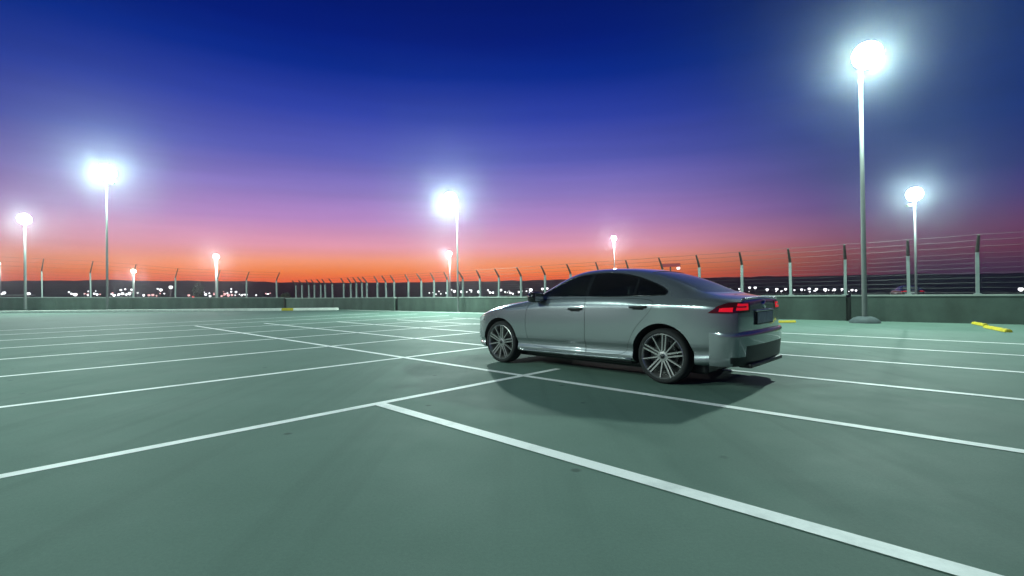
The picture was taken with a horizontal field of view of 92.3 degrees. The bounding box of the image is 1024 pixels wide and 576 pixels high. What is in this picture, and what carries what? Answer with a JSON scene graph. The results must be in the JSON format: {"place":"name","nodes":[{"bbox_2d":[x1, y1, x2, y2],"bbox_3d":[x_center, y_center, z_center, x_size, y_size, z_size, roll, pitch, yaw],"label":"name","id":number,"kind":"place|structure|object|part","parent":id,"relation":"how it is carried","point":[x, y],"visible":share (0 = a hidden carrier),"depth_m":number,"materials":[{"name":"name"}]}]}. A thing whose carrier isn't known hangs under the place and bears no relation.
{"place":"outdoors","nodes":[
{"label":"outdoors","id":0,"kind":"place"},
{"bbox_2d":[0,309,1023,575],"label":"parking deck","id":1,"kind":"structure","parent":0,"point":[374,491],"depth_m":3.48,"materials":[{"name":"grey concrete"}]},
{"bbox_2d":[16,213,32,310],"bbox_3d":[-38.957,-2.022,39.339,0.923,7.828,0.513,-1,0,-26],"label":"lamp post","id":2,"kind":"object","parent":1,"relation":"on","point":[23,218],"visible":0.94,"depth_m":39.36,"materials":[{"name":"metal"}]},
{"bbox_2d":[95,164,116,309],"bbox_3d":[-32.226,-4.001,39.135,1.341,11.611,0.760,-1,0,-13],"label":"lamp post","id":3,"kind":"object","parent":1,"relation":"on","point":[106,172],"visible":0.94,"depth_m":39.17,"materials":[{"name":"metal"}]},
{"bbox_2d":[0,297,284,310],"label":"parapet wall","id":4,"kind":"structure","parent":1,"relation":"on","point":[67,303],"depth_m":40.73,"materials":[{"name":"paint"}]},
{"bbox_2d":[3,257,279,297],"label":"fence","id":5,"kind":"object","parent":4,"relation":"on","point":[133,283],"visible":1,"depth_m":40.82,"materials":[{"name":"metal"}]},
{"bbox_2d":[0,308,338,312],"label":"kerb","id":6,"kind":"structure","parent":1,"relation":"on","point":[177,310],"depth_m":34.68,"materials":[{"name":"concrete"}]},
{"bbox_2d":[0,313,372,330],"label":"parking line","id":7,"kind":"object","parent":1,"relation":"on","point":[175,322],"visible":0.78,"depth_m":20.29,"materials":[{"name":"paint"}]},
{"bbox_2d":[7,314,406,334],"bbox_3d":[-22.186,1.483,8.532,0.109,0.001,49.200,-1,-1,44],"label":"parking line","id":8,"kind":"object","parent":1,"relation":"on","point":[188,325],"visible":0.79,"depth_m":18.65,"materials":[{"name":"paint"}]},
{"bbox_2d":[0,315,448,340],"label":"parking line","id":9,"kind":"object","parent":1,"relation":"on","point":[199,329],"visible":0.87,"depth_m":16.41,"materials":[{"name":"paint"}]},
{"bbox_2d":[10,318,468,347],"bbox_3d":[-18.416,1.407,4.152,0.109,0.001,48.200,-1,-1,44],"label":"parking line","id":10,"kind":"object","parent":1,"relation":"on","point":[202,335],"visible":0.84,"depth_m":13.83,"materials":[{"name":"paint"}]},
{"bbox_2d":[0,332,479,376],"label":"parking line","id":11,"kind":"object","parent":1,"relation":"on","point":[209,357],"visible":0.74,"depth_m":8.91,"materials":[{"name":"paint"}]},
{"bbox_2d":[0,323,479,359],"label":"parking line","id":12,"kind":"object","parent":1,"relation":"on","point":[213,343],"visible":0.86,"depth_m":11.43,"materials":[{"name":"paint"}]},
{"bbox_2d":[0,347,487,407],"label":"parking line","id":13,"kind":"object","parent":1,"relation":"on","point":[215,380],"visible":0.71,"depth_m":6.46,"materials":[{"name":"paint"}]},
{"bbox_2d":[0,368,558,477],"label":"parking line","id":14,"kind":"object","parent":1,"relation":"on","point":[14,473],"visible":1,"depth_m":4.07,"materials":[{"name":"paint"}]},
{"bbox_2d":[443,192,458,312],"bbox_3d":[-3.353,-1.959,27.223,0.819,6.647,0.445,-1,0,0],"label":"lamp post","id":15,"kind":"object","parent":1,"relation":"on","point":[450,198],"visible":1,"depth_m":27.26,"materials":[{"name":"metal"}]},
{"bbox_2d":[197,326,1023,452],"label":"parking line","id":16,"kind":"object","parent":1,"relation":"on","point":[872,428],"visible":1,"depth_m":4.71,"materials":[{"name":"paint"}]},
{"bbox_2d":[480,268,781,383],"bbox_3d":[1.445,0.448,7.536,4.618,1.463,2.162,-1,-1,44],"label":"sedan","id":17,"kind":"object","parent":1,"relation":"on","point":[663,326],"visible":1,"depth_m":6.28,"materials":[{"name":"grey paint"}]},
{"bbox_3d":[0.614,0.519,7.151,1.094,0.736,0.115,-1,-1,44],"label":"door","id":18,"kind":"part","parent":17,"relation":"part of","materials":[{"name":"grey paint"}]},
{"bbox_3d":[0.777,-0.027,7.212,0.874,0.318,0.231,-1,-1,44],"label":"side window","id":19,"kind":"part","parent":17,"relation":"part of","materials":[{"name":"black glass"}]},
{"bbox_3d":[1.382,-0.044,6.623,0.685,0.321,0.240,-1,-1,44],"label":"side window","id":20,"kind":"part","parent":17,"relation":"part of","materials":[{"name":"black glass"}]},
{"bbox_3d":[1.361,0.504,6.386,1.020,0.738,0.098,-1,-1,44],"label":"door","id":21,"kind":"part","parent":17,"relation":"part of","materials":[{"name":"grey paint"}]},
{"bbox_3d":[1.778,-0.013,6.191,0.416,0.236,0.174,-1,-1,44],"label":"quarter window","id":22,"kind":"part","parent":17,"relation":"part of","materials":[{"name":"black glass"}]},
{"bbox_3d":[2.451,-0.084,6.551,0.792,0.299,1.099,-1,-1,44],"label":"rear window","id":23,"kind":"part","parent":17,"relation":"part of","materials":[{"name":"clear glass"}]},
{"bbox_2d":[265,323,1023,399],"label":"parking line","id":24,"kind":"object","parent":1,"relation":"on","point":[766,373],"visible":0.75,"depth_m":5.96,"materials":[{"name":"paint"}]},
{"bbox_2d":[285,294,1023,324],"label":"parapet wall","id":25,"kind":"structure","parent":1,"relation":"on","point":[971,308],"depth_m":16.75,"materials":[{"name":"paint"}]},
{"bbox_2d":[292,231,1023,297],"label":"fence","id":26,"kind":"object","parent":25,"relation":"on","point":[977,277],"visible":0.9,"depth_m":19.17,"materials":[{"name":"metal"}]},
{"bbox_2d":[345,322,1023,372],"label":"parking line","id":27,"kind":"object","parent":1,"relation":"on","point":[806,356],"visible":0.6,"depth_m":7.51,"materials":[{"name":"paint"}]},
{"bbox_2d":[376,403,1002,575],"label":"parking line","id":28,"kind":"object","parent":1,"relation":"on","point":[940,564],"visible":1,"depth_m":2.56,"materials":[{"name":"paint"}]},
{"bbox_2d":[409,320,1023,355],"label":"parking line","id":29,"kind":"object","parent":1,"relation":"on","point":[849,345],"visible":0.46,"depth_m":9.14,"materials":[{"name":"paint"}]},
{"bbox_2d":[464,318,1015,343],"bbox_3d":[10.634,1.066,8.723,37.000,0.001,0.109,-1,-1,44],"label":"parking line","id":30,"kind":"object","parent":1,"relation":"on","point":[883,337],"visible":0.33,"depth_m":10.77,"materials":[{"name":"paint"}]},
{"bbox_2d":[779,320,795,322],"bbox_3d":[8.447,1.103,16.122,1.700,0.078,0.131,-1,0,-2],"label":"wheel stop","id":31,"kind":"object","parent":1,"relation":"on","point":[787,321],"visible":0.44,"depth_m":16.09,"materials":[{"name":"yellow paint"}]},
{"bbox_2d":[849,40,883,323],"bbox_3d":[11.222,-3.330,15.681,0.951,8.874,0.840,-1,0,0],"label":"lamp post","id":32,"kind":"object","parent":1,"relation":"on","point":[865,55],"visible":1,"depth_m":15.63,"materials":[{"name":"metal"}]},
{"bbox_2d":[971,322,987,325],"bbox_3d":[13.405,1.028,14.102,0.131,0.078,1.030,-1,0,30],"label":"wheel stop","id":33,"kind":"object","parent":1,"relation":"on","point":[979,323],"visible":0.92,"depth_m":14.02,"materials":[{"name":"yellow paint"}]},
{"bbox_2d":[983,325,1012,331],"bbox_3d":[12.354,1.031,12.534,0.151,0.078,1.508,-1,0,29],"label":"wheel stop","id":34,"kind":"object","parent":1,"relation":"on","point":[997,328],"visible":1,"depth_m":12.39,"materials":[{"name":"yellow paint"}]},
{"bbox_2d":[0,0,1023,282],"label":"sky","id":35,"kind":"structure","parent":0,"point":[301,140],"materials":[{"name":"blue"}]},
{"bbox_2d":[1,273,1023,298],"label":"hills","id":36,"kind":"structure","parent":0,"point":[998,283],"depth_m":182.31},
{"bbox_2d":[890,285,923,294],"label":"car","id":37,"kind":"object","parent":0,"point":[901,290],"visible":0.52,"depth_m":45.48,"materials":[{"name":"metal"}]},
{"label":"terrain","id":38,"kind":"structure","parent":0,"visible":0},
{"bbox_2d":[0,261,0,296],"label":"lamp post","id":39,"kind":"object","parent":38,"relation":"on","point":[0,278],"visible":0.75,"depth_m":60.00,"materials":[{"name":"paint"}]},
{"bbox_2d":[1,294,35,296],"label":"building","id":40,"kind":"structure","parent":38,"relation":"on","point":[22,295],"depth_m":74.20,"materials":[{"name":"grey"}]},
{"bbox_2d":[131,269,135,296],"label":"lamp post","id":41,"kind":"object","parent":38,"relation":"on","point":[132,270],"visible":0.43,"depth_m":66.00,"materials":[{"name":"paint"}]},
{"bbox_2d":[192,282,204,296],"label":"bush","id":42,"kind":"object","parent":38,"relation":"on","point":[196,289],"visible":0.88,"depth_m":50.00,"materials":[{"name":"green plant"}]},
{"bbox_2d":[213,254,218,296],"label":"lamp post","id":43,"kind":"object","parent":38,"relation":"on","point":[215,256],"visible":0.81,"depth_m":55.88,"materials":[{"name":"paint"}]},
{"bbox_2d":[280,292,291,297],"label":"bush","id":44,"kind":"object","parent":38,"relation":"on","point":[286,294],"visible":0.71,"depth_m":43.79,"materials":[{"name":"green plant"}]},
{"bbox_2d":[447,251,451,296],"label":"lamp post","id":45,"kind":"object","parent":38,"relation":"on","point":[449,253],"visible":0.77,"depth_m":61.96,"materials":[{"name":"metal"}]},
{"bbox_2d":[611,236,615,268],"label":"lamp post","id":46,"kind":"object","parent":38,"relation":"on","point":[613,238],"visible":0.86,"depth_m":57.97,"materials":[{"name":"paint"}]},
{"bbox_2d":[662,263,679,270],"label":"roadside sign","id":47,"kind":"object","parent":38,"relation":"on","point":[672,265],"visible":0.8,"depth_m":61.81,"materials":[{"name":"red"}]},
{"bbox_2d":[905,187,923,293],"bbox_3d":[31.039,-1.370,37.929,1.202,12.733,0.696,-1,0,10],"label":"lamp post","id":48,"kind":"object","parent":38,"relation":"on","point":[914,194],"visible":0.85,"depth_m":37.95,"materials":[{"name":"metal"}]}
]}

